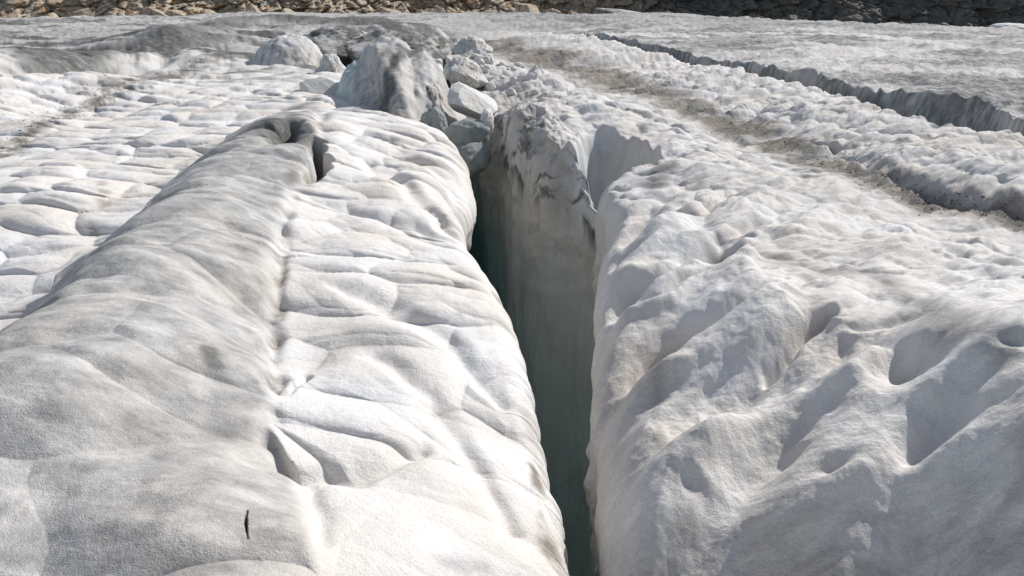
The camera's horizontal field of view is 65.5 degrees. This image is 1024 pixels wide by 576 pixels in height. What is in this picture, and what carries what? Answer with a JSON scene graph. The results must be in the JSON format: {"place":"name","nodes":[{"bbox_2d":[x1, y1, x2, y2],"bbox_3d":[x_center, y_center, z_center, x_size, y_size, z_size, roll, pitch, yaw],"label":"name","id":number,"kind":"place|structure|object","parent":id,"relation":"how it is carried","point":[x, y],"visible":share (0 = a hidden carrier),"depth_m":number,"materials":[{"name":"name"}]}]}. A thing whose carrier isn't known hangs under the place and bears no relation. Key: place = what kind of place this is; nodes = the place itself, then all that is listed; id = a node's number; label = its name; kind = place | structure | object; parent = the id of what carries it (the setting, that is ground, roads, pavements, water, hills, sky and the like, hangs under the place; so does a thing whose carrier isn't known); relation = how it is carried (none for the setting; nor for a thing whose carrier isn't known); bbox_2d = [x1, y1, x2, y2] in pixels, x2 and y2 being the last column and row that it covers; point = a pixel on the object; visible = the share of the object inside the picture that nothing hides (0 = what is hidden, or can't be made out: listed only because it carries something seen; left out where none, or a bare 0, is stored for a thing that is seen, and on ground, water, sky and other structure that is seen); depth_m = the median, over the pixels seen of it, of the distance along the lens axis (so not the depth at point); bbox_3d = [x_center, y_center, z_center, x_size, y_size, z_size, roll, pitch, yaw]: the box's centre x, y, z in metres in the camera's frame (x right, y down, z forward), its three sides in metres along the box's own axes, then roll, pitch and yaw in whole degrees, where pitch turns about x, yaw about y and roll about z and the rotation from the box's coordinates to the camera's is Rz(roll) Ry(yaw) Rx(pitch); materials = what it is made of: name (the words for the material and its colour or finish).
{"place":"outdoors","nodes":[
{"label":"outdoors","id":0,"kind":"place"},
{"bbox_2d":[0,11,569,575],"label":"glacier","id":1,"kind":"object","parent":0,"point":[234,299],"visible":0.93,"depth_m":4.51,"materials":[{"name":"white ice"}]},
{"bbox_2d":[0,13,21,17],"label":"boulder","id":2,"kind":"object","parent":1,"relation":"on","point":[14,15],"visible":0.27,"depth_m":50.13,"materials":[{"name":"beige stone"}]},
{"bbox_2d":[45,12,57,17],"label":"boulder","id":3,"kind":"object","parent":1,"relation":"on","point":[53,14],"visible":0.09,"depth_m":51.79,"materials":[{"name":"beige stone"}]},
{"bbox_2d":[69,8,93,16],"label":"boulder","id":4,"kind":"object","parent":1,"relation":"on","point":[85,11],"visible":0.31,"depth_m":50.93,"materials":[{"name":"beige stone"}]},
{"bbox_2d":[125,9,137,15],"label":"boulder","id":5,"kind":"object","parent":1,"relation":"on","point":[128,12],"visible":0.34,"depth_m":52.30,"materials":[{"name":"beige stone"}]},
{"bbox_2d":[142,7,167,15],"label":"boulder","id":6,"kind":"object","parent":1,"relation":"on","point":[149,11],"visible":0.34,"depth_m":51.36,"materials":[{"name":"beige stone"}]},
{"bbox_2d":[165,10,186,15],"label":"boulder","id":7,"kind":"object","parent":1,"relation":"on","point":[175,13],"visible":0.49,"depth_m":52.17,"materials":[{"name":"beige stone"}]},
{"bbox_2d":[200,9,215,13],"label":"boulder","id":8,"kind":"object","parent":1,"relation":"on","point":[204,11],"visible":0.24,"depth_m":52.73,"materials":[{"name":"beige stone"}]},
{"bbox_2d":[245,3,260,11],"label":"boulder","id":9,"kind":"object","parent":1,"relation":"on","point":[250,7],"visible":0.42,"depth_m":54.27,"materials":[{"name":"beige stone"}]},
{"bbox_2d":[250,34,322,67],"bbox_3d":[-5.843,-5.469,20.963,2.796,2.296,3.916,-10,23,-24],"label":"ice hummock","id":10,"kind":"object","parent":1,"relation":"on","point":[290,50],"visible":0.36,"depth_m":19.98,"materials":[{"name":"white ice"}]},
{"bbox_2d":[281,8,293,12],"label":"boulder","id":11,"kind":"object","parent":1,"relation":"on","point":[286,10],"visible":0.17,"depth_m":55.34,"materials":[{"name":"beige stone"}]},
{"bbox_2d":[299,76,338,94],"bbox_3d":[-3.683,-3.940,15.822,0.732,0.515,0.906,8,23,21],"label":"ice block","id":12,"kind":"object","parent":1,"relation":"on","point":[321,85],"depth_m":15.65,"materials":[{"name":"white ice"}]},
{"bbox_2d":[314,53,345,72],"bbox_3d":[-4.258,-5.127,18.914,1.003,0.850,0.817,10,23,23],"label":"ice block","id":13,"kind":"object","parent":1,"relation":"on","point":[330,62],"depth_m":18.63,"materials":[{"name":"white ice"}]},
{"bbox_2d":[302,26,367,65],"bbox_3d":[-5.121,-7.213,24.214,3.557,1.395,4.292,-13,24,-30],"label":"ice hummock","id":14,"kind":"object","parent":1,"relation":"on","point":[328,40],"visible":0.38,"depth_m":23.12,"materials":[{"name":"white ice"}]},
{"bbox_2d":[333,9,345,13],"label":"boulder","id":15,"kind":"object","parent":1,"relation":"on","point":[340,11],"visible":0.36,"depth_m":56.13,"materials":[{"name":"beige stone"}]},
{"bbox_2d":[373,6,401,12],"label":"boulder","id":16,"kind":"object","parent":1,"relation":"on","point":[380,9],"visible":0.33,"depth_m":56.66,"materials":[{"name":"beige stone"}]},
{"bbox_2d":[331,105,455,124],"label":"ice block","id":17,"kind":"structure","parent":1,"relation":"on","point":[373,108],"depth_m":13.15,"materials":[{"name":"white ice"}]},
{"bbox_2d":[335,35,465,120],"bbox_3d":[-2.383,-3.379,15.632,2.618,2.964,6.663,-6,22,-15],"label":"ice hummock","id":18,"kind":"object","parent":1,"relation":"on","point":[392,75],"visible":0.41,"depth_m":13.80,"materials":[{"name":"white ice"}]},
{"bbox_2d":[344,22,456,65],"bbox_3d":[-2.771,-6.645,22.162,3.430,1.423,5.099,0,21,0],"label":"ice hummock","id":19,"kind":"object","parent":1,"relation":"on","point":[433,42],"visible":0.56,"depth_m":21.14,"materials":[{"name":"white ice"}]},
{"bbox_2d":[420,107,448,132],"bbox_3d":[-1.263,-2.572,13.007,0.552,0.815,0.956,-6,22,-15],"label":"ice block","id":20,"kind":"object","parent":1,"relation":"on","point":[434,117],"depth_m":12.62,"materials":[{"name":"white ice"}]},
{"bbox_2d":[0,0,1023,26],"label":"cliff","id":21,"kind":"structure","parent":0,"point":[977,13],"depth_m":72.00,"materials":[{"name":"brown stone"}]},
{"bbox_2d":[0,43,1023,496],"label":"grit","id":22,"kind":"object","parent":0,"point":[754,203],"visible":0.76,"depth_m":8.97,"materials":[{"name":"gravel"}]},
{"bbox_2d":[445,12,1023,575],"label":"glacier","id":23,"kind":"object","parent":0,"point":[811,368],"visible":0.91,"depth_m":6.12,"materials":[{"name":"white ice"}]},
{"bbox_2d":[427,8,445,12],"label":"boulder","id":24,"kind":"object","parent":23,"relation":"on","point":[438,10],"visible":0.42,"depth_m":56.28,"materials":[{"name":"beige stone"}]},
{"bbox_2d":[426,80,448,119],"bbox_3d":[-1.591,-3.328,14.637,0.921,1.251,3.886,-2,21,-6],"label":"ice hummock","id":25,"kind":"object","parent":23,"relation":"on","point":[436,94],"visible":0.18,"depth_m":13.55,"materials":[{"name":"white ice"}]},
{"bbox_2d":[443,56,487,88],"bbox_3d":[-1.015,-4.723,17.470,1.064,0.687,1.514,0,21,0],"label":"ice block","id":26,"kind":"object","parent":23,"relation":"on","point":[466,71],"depth_m":17.03,"materials":[{"name":"white ice"}]},
{"bbox_2d":[444,118,489,144],"bbox_3d":[-0.728,-2.328,12.461,0.747,0.624,0.598,19,28,40],"label":"ice block","id":27,"kind":"object","parent":23,"relation":"on","point":[465,131],"depth_m":12.21,"materials":[{"name":"grey ice"}]},
{"bbox_2d":[480,108,493,140],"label":"ice block","id":28,"kind":"object","parent":27,"relation":"on","point":[487,118],"depth_m":12.33,"materials":[{"name":"white ice"}]},
{"bbox_2d":[451,36,492,54],"bbox_3d":[-1.020,-6.647,22.049,1.182,0.619,1.306,16,26,35],"label":"ice block","id":29,"kind":"object","parent":23,"relation":"on","point":[475,44],"depth_m":21.72,"materials":[{"name":"white ice"}]},
{"bbox_2d":[447,82,497,119],"bbox_3d":[-0.650,-3.111,13.357,0.820,0.634,1.019,0,21,0],"label":"ice block","id":30,"kind":"object","parent":23,"relation":"on","point":[464,99],"depth_m":13.11,"materials":[{"name":"white ice"}]},
{"bbox_2d":[455,142,490,179],"bbox_3d":[-0.610,-1.954,12.268,0.764,0.590,0.621,-15,26,-34],"label":"ice block","id":31,"kind":"object","parent":23,"relation":"on","point":[476,157],"depth_m":12.03,"materials":[{"name":"grey ice"}]},
{"bbox_2d":[474,55,483,62],"bbox_3d":[-0.783,-5.599,19.762,0.316,0.345,0.258,0,21,0],"label":"ice chunk","id":32,"kind":"object","parent":23,"relation":"on","point":[478,57],"visible":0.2,"depth_m":19.63,"materials":[{"name":"white ice"}]},
{"bbox_2d":[476,59,484,64],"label":"ice chunk","id":33,"kind":"object","parent":23,"relation":"on","point":[480,61],"visible":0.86,"depth_m":19.09,"materials":[{"name":"white ice"}]},
{"bbox_2d":[479,51,486,56],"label":"ice chunk","id":34,"kind":"object","parent":23,"relation":"on","point":[483,53],"visible":0.41,"depth_m":21.04,"materials":[{"name":"white ice"}]},
{"bbox_2d":[482,56,490,62],"bbox_3d":[-0.617,-5.575,19.575,0.235,0.224,0.251,19,28,40],"label":"ice chunk","id":35,"kind":"object","parent":23,"relation":"on","point":[486,59],"visible":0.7,"depth_m":19.51,"materials":[{"name":"white ice"}]},
{"bbox_2d":[484,82,495,91],"bbox_3d":[-0.465,-4.322,17.275,0.276,0.273,0.273,0,21,0],"label":"ice chunk","id":36,"kind":"object","parent":23,"relation":"on","point":[489,86],"visible":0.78,"depth_m":17.22,"materials":[{"name":"white ice"}]},
{"bbox_2d":[483,9,496,12],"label":"boulder","id":37,"kind":"object","parent":23,"relation":"on","point":[491,11],"visible":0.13,"depth_m":59.38,"materials":[{"name":"beige stone"}]},
{"bbox_2d":[486,75,494,80],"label":"ice chunk","id":38,"kind":"object","parent":23,"relation":"on","point":[489,77],"visible":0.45,"depth_m":17.64,"materials":[{"name":"white ice"}]},
{"bbox_2d":[489,71,499,75],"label":"ice chunk","id":39,"kind":"object","parent":23,"relation":"on","point":[493,73],"visible":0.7,"depth_m":17.79,"materials":[{"name":"white ice"}]},
{"bbox_2d":[502,69,511,75],"bbox_3d":[-0.097,-4.854,18.078,0.255,0.197,0.320,0,21,0],"label":"ice chunk","id":40,"kind":"object","parent":23,"relation":"on","point":[505,72],"visible":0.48,"depth_m":17.99,"materials":[{"name":"white ice"}]},
{"bbox_2d":[502,81,511,89],"bbox_3d":[-0.105,-4.333,17.159,0.237,0.269,0.358,0,21,0],"label":"ice chunk","id":41,"kind":"object","parent":23,"relation":"on","point":[506,83],"visible":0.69,"depth_m":17.01,"materials":[{"name":"white ice"}]},
{"bbox_2d":[506,88,516,95],"bbox_3d":[-0.018,-4.050,16.608,0.240,0.224,0.204,0,21,0],"label":"ice chunk","id":42,"kind":"object","parent":23,"relation":"on","point":[510,91],"visible":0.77,"depth_m":16.54,"materials":[{"name":"white ice"}]},
{"bbox_2d":[509,76,516,83],"bbox_3d":[0.033,-4.401,17.083,0.196,0.274,0.248,0,21,0],"label":"ice chunk","id":43,"kind":"object","parent":23,"relation":"on","point":[512,80],"visible":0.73,"depth_m":16.99,"materials":[{"name":"white ice"}]},
{"bbox_2d":[514,62,521,66],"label":"ice chunk","id":44,"kind":"object","parent":23,"relation":"on","point":[518,64],"visible":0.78,"depth_m":19.95,"materials":[{"name":"white ice"}]},
{"bbox_2d":[517,75,525,80],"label":"ice chunk","id":45,"kind":"object","parent":23,"relation":"on","point":[520,77],"visible":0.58,"depth_m":17.08,"materials":[{"name":"white ice"}]},
{"bbox_2d":[516,3,539,12],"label":"boulder","id":46,"kind":"object","parent":23,"relation":"on","point":[525,7],"visible":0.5,"depth_m":56.76,"materials":[{"name":"beige stone"}]},
{"bbox_2d":[525,72,535,79],"bbox_3d":[0.396,-4.499,17.082,0.253,0.259,0.215,0,21,0],"label":"ice chunk","id":47,"kind":"object","parent":23,"relation":"on","point":[530,75],"visible":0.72,"depth_m":16.99,"materials":[{"name":"white ice"}]},
{"bbox_2d":[530,89,538,95],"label":"ice chunk","id":48,"kind":"object","parent":23,"relation":"on","point":[534,92],"visible":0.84,"depth_m":16.27,"materials":[{"name":"white ice"}]},
{"bbox_2d":[542,8,560,13],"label":"boulder","id":49,"kind":"object","parent":23,"relation":"on","point":[551,10],"visible":0.42,"depth_m":59.48,"materials":[{"name":"beige stone"}]},
{"bbox_2d":[595,8,640,12],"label":"snow patch","id":50,"kind":"object","parent":23,"relation":"on","point":[611,10],"visible":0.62,"depth_m":61.99,"materials":[{"name":"white snow"}]},
{"bbox_2d":[748,14,764,17],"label":"boulder","id":51,"kind":"object","parent":23,"relation":"on","point":[752,15],"visible":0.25,"depth_m":48.97,"materials":[{"name":"grey stone"}]},
{"bbox_2d":[782,15,797,19],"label":"boulder","id":52,"kind":"object","parent":23,"relation":"on","point":[791,17],"visible":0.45,"depth_m":47.26,"materials":[{"name":"grey stone"}]},
{"bbox_2d":[838,14,862,21],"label":"boulder","id":53,"kind":"object","parent":23,"relation":"on","point":[857,17],"visible":0.59,"depth_m":44.36,"materials":[{"name":"grey stone"}]},
{"bbox_2d":[989,23,1023,28],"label":"snow patch","id":54,"kind":"object","parent":23,"relation":"on","point":[1015,25],"visible":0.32,"depth_m":43.32,"materials":[{"name":"white snow"}]}
]}

